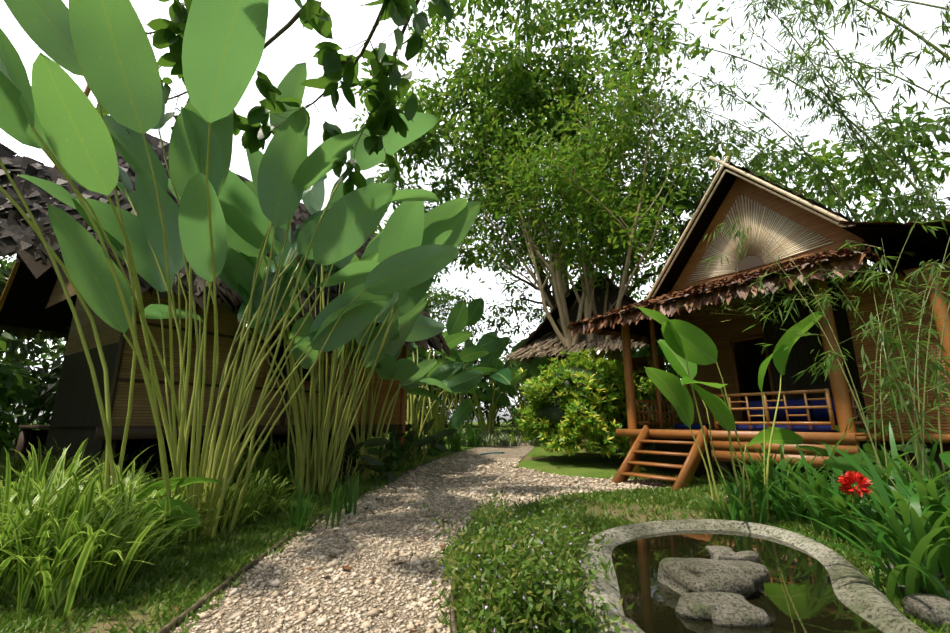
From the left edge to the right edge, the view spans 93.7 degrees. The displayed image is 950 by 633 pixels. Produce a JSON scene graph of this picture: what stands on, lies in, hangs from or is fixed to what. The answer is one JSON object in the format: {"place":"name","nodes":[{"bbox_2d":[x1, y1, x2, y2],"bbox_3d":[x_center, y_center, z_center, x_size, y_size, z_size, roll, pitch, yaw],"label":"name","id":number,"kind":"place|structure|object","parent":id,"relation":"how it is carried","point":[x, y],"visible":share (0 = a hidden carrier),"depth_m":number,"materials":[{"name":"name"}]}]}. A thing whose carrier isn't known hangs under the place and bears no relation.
{"place":"outdoors","nodes":[
{"label":"outdoors","id":0,"kind":"place"},
{"bbox_2d":[96,0,466,195],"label":"overhanging tree branch","id":1,"kind":"object","parent":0,"point":[381,120],"depth_m":5.10,"materials":[{"name":"green plant"}]},
{"bbox_2d":[0,422,949,632],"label":"lawn","id":2,"kind":"structure","parent":0,"point":[581,463],"depth_m":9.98,"materials":[{"name":"green plant"}]},
{"bbox_2d":[0,430,327,620],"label":"variegated grass","id":3,"kind":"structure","parent":2,"relation":"on","point":[66,534],"depth_m":3.25,"materials":[{"name":"green plant"}]},
{"bbox_2d":[12,300,406,483],"bbox_3d":[-5.334,1.799,9.944,4.670,3.500,6.108,-9,-16,33],"label":"hut frame","id":4,"kind":"object","parent":2,"relation":"on","point":[138,437],"visible":0.17,"depth_m":7.35,"materials":[{"name":"brown wood"}]},
{"bbox_2d":[43,278,402,474],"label":"hut walls","id":5,"kind":"structure","parent":2,"relation":"on","point":[76,404],"depth_m":7.28,"materials":[{"name":"brown wood"}]},
{"bbox_2d":[0,133,449,356],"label":"thatched roof","id":6,"kind":"structure","parent":5,"relation":"on","point":[25,311],"depth_m":6.82,"materials":[{"name":"black wood"}]},
{"bbox_2d":[0,85,90,311],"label":"hut bargeboards","id":7,"kind":"object","parent":6,"relation":"attached to","point":[87,90],"visible":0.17,"depth_m":8.93,"materials":[{"name":"brown wood"}]},
{"bbox_2d":[0,0,480,559],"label":"calathea plant","id":8,"kind":"object","parent":2,"relation":"on","point":[108,54],"depth_m":5.04,"materials":[{"name":"green plant"}]},
{"bbox_2d":[155,458,470,632],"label":"path edging","id":9,"kind":"object","parent":2,"relation":"on","point":[198,605],"visible":0.29,"depth_m":3.05,"materials":[{"name":"grey stone"}]},
{"bbox_2d":[264,331,407,465],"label":"hut posts","id":10,"kind":"object","parent":2,"relation":"on","point":[403,399],"visible":0.23,"depth_m":10.76,"materials":[{"name":"brown wood"}]},
{"bbox_2d":[6,467,783,632],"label":"fallen leaves","id":11,"kind":"object","parent":2,"relation":"on","point":[349,568],"visible":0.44,"depth_m":4.27,"materials":[{"name":"brown plant"}]},
{"bbox_2d":[168,440,672,632],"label":"path gravel","id":12,"kind":"structure","parent":2,"relation":"on","point":[519,451],"depth_m":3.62,"materials":[{"name":"beige gravel"}]},
{"bbox_2d":[0,194,949,451],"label":"tree foliage","id":13,"kind":"object","parent":2,"relation":"on","point":[33,396],"visible":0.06,"depth_m":17.46,"materials":[{"name":"green plant"}]},
{"bbox_2d":[379,298,577,446],"bbox_3d":[0.085,2.111,18.394,9.058,6.212,11.335,0,-13,-1],"label":"banana plant","id":14,"kind":"object","parent":2,"relation":"on","point":[489,348],"depth_m":17.10,"materials":[{"name":"green plant"}]},
{"bbox_2d":[480,452,504,454],"bbox_3d":[0.476,3.965,12.893,0.808,0.077,0.230,7,-15,-27],"label":"hose","id":15,"kind":"object","parent":2,"relation":"on","point":[492,453],"visible":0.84,"depth_m":12.98,"materials":[{"name":"teal"}]},
{"bbox_2d":[454,426,566,446],"bbox_3d":[1.634,4.502,16.962,5.362,0.656,4.980,0,-13,-1],"label":"hedge","id":16,"kind":"object","parent":2,"relation":"on","point":[503,438],"visible":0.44,"depth_m":15.36,"materials":[{"name":"green plant"}]},
{"bbox_2d":[420,483,638,632],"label":"plant","id":17,"kind":"object","parent":2,"relation":"on","point":[533,605],"depth_m":2.58,"materials":[{"name":"green plant"}]},
{"bbox_2d":[508,347,652,458],"bbox_3d":[2.831,2.194,11.767,3.853,2.880,3.906,0,-13,-1],"label":"bush","id":18,"kind":"object","parent":2,"relation":"on","point":[585,428],"depth_m":11.02,"materials":[{"name":"green plant"}]},
{"bbox_2d":[426,0,746,453],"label":"slender tree","id":19,"kind":"object","parent":2,"relation":"on","point":[519,166],"depth_m":14.75,"materials":[{"name":"green plant"}]},
{"bbox_2d":[549,349,678,440],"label":"hut posts","id":20,"kind":"object","parent":2,"relation":"on","point":[675,372],"visible":0.12,"depth_m":15.53,"materials":[{"name":"brown wood"}]},
{"bbox_2d":[501,271,664,368],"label":"thatched roof","id":21,"kind":"structure","parent":20,"relation":"on","point":[543,339],"depth_m":15.06,"materials":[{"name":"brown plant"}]},
{"bbox_2d":[289,417,949,602],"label":"strap leaves","id":22,"kind":"object","parent":2,"relation":"on","point":[911,544],"visible":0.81,"depth_m":4.21,"materials":[{"name":"green plant"}]},
{"bbox_2d":[332,418,949,542],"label":"ginger plant","id":23,"kind":"object","parent":2,"relation":"on","point":[840,463],"depth_m":8.19,"materials":[{"name":"green plant"}]},
{"bbox_2d":[349,0,949,352],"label":"tree","id":24,"kind":"object","parent":2,"relation":"on","point":[531,82],"depth_m":18.66,"materials":[{"name":"green plant"}]},
{"bbox_2d":[619,376,680,447],"bbox_3d":[4.894,2.618,12.355,2.008,2.111,2.353,0,-13,-1],"label":"bush","id":25,"kind":"object","parent":2,"relation":"on","point":[651,384],"depth_m":11.98,"materials":[{"name":"green plant"}]},
{"bbox_2d":[634,305,826,521],"bbox_3d":[3.264,1.199,5.716,2.453,2.630,1.676,0,-13,-1],"label":"large-leaf plant","id":26,"kind":"object","parent":2,"relation":"on","point":[692,343],"depth_m":5.55,"materials":[{"name":"green plant"}]},
{"bbox_2d":[578,519,926,632],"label":"pond rim","id":27,"kind":"object","parent":2,"relation":"on","point":[857,591],"visible":0.62,"depth_m":3.33,"materials":[{"name":"grey stone"}]},
{"bbox_2d":[611,530,883,632],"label":"pond water","id":28,"kind":"structure","parent":27,"relation":"in","point":[794,593],"depth_m":3.11,"materials":[{"name":"liquid"}]},
{"bbox_2d":[583,546,949,632],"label":"rocks","id":29,"kind":"object","parent":28,"relation":"in","point":[720,585],"visible":0.67,"depth_m":2.90,"materials":[{"name":"grey stone"}]},
{"bbox_2d":[556,0,949,274],"bbox_3d":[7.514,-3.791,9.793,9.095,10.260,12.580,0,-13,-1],"label":"bamboo leaves","id":30,"kind":"object","parent":2,"relation":"on","point":[829,6],"visible":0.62,"depth_m":10.40,"materials":[{"name":"green plant"}]},
{"bbox_2d":[580,258,949,496],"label":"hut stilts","id":31,"kind":"object","parent":2,"relation":"on","point":[680,460],"visible":0.08,"depth_m":8.71,"materials":[{"name":"brown wood"}]},
{"bbox_2d":[612,334,949,490],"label":"wooden steps","id":32,"kind":"structure","parent":2,"relation":"on","point":[689,466],"depth_m":7.97,"materials":[{"name":"brown wood"}]},
{"bbox_2d":[635,389,863,429],"bbox_3d":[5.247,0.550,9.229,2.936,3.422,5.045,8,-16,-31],"label":"porch railing","id":33,"kind":"object","parent":32,"relation":"attached to","point":[768,423],"visible":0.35,"depth_m":7.66,"materials":[{"name":"brown wood"}]},
{"bbox_2d":[567,162,949,343],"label":"roof","id":34,"kind":"structure","parent":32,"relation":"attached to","point":[924,245],"depth_m":8.08,"materials":[{"name":"black wood"}]},
{"bbox_2d":[674,257,875,329],"bbox_3d":[4.822,-0.111,7.484,1.054,1.173,3.160,7,-15,-28],"label":"fringe","id":35,"kind":"object","parent":34,"relation":"attached to","point":[816,309],"depth_m":7.00,"materials":[{"name":"brown plant"}]},
{"bbox_2d":[674,397,854,431],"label":"blue cushions","id":36,"kind":"object","parent":32,"relation":"on","point":[820,415],"visible":0.5,"depth_m":8.01,"materials":[{"name":"blue fabric"}]},
{"bbox_2d":[709,171,949,505],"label":"bamboo stalks","id":37,"kind":"object","parent":2,"relation":"on","point":[923,452],"visible":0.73,"depth_m":4.99,"materials":[{"name":"green plant"}]},
{"bbox_2d":[701,174,949,493],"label":"bamboo leaves","id":38,"kind":"object","parent":37,"relation":"attached to","point":[889,382],"visible":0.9,"depth_m":5.18,"materials":[{"name":"green plant"}]},
{"bbox_2d":[837,470,873,514],"bbox_3d":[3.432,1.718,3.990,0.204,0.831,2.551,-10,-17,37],"label":"red flower","id":39,"kind":"object","parent":2,"relation":"on","point":[849,478],"visible":1,"depth_m":3.16,"materials":[{"name":"red plant"}]},
{"bbox_2d":[0,0,949,421],"label":"sky","id":40,"kind":"structure","parent":0,"point":[352,24],"materials":[{"name":"white"}]},
{"bbox_2d":[581,355,664,384],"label":"hut walls","id":41,"kind":"structure","parent":0,"point":[640,362],"depth_m":15.41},
{"bbox_2d":[671,177,864,291],"bbox_3d":[6.466,-2.214,10.679,0.030,2.550,4.462,8,-16,-31],"label":"gable panel","id":42,"kind":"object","parent":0,"point":[838,236],"depth_m":10.43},
{"bbox_2d":[645,156,915,299],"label":"hut gable slats","id":43,"kind":"object","parent":42,"relation":"attached to","point":[788,240],"visible":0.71,"depth_m":10.46,"materials":[{"name":"beige wood"}]},
{"bbox_2d":[621,258,949,484],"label":"wooden posts","id":44,"kind":"object","parent":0,"point":[841,398],"visible":0.33,"depth_m":7.09,"materials":[{"name":"brown wood"}]},
{"bbox_2d":[680,261,949,433],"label":"hut walls","id":45,"kind":"structure","parent":0,"point":[750,357],"depth_m":9.10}
]}

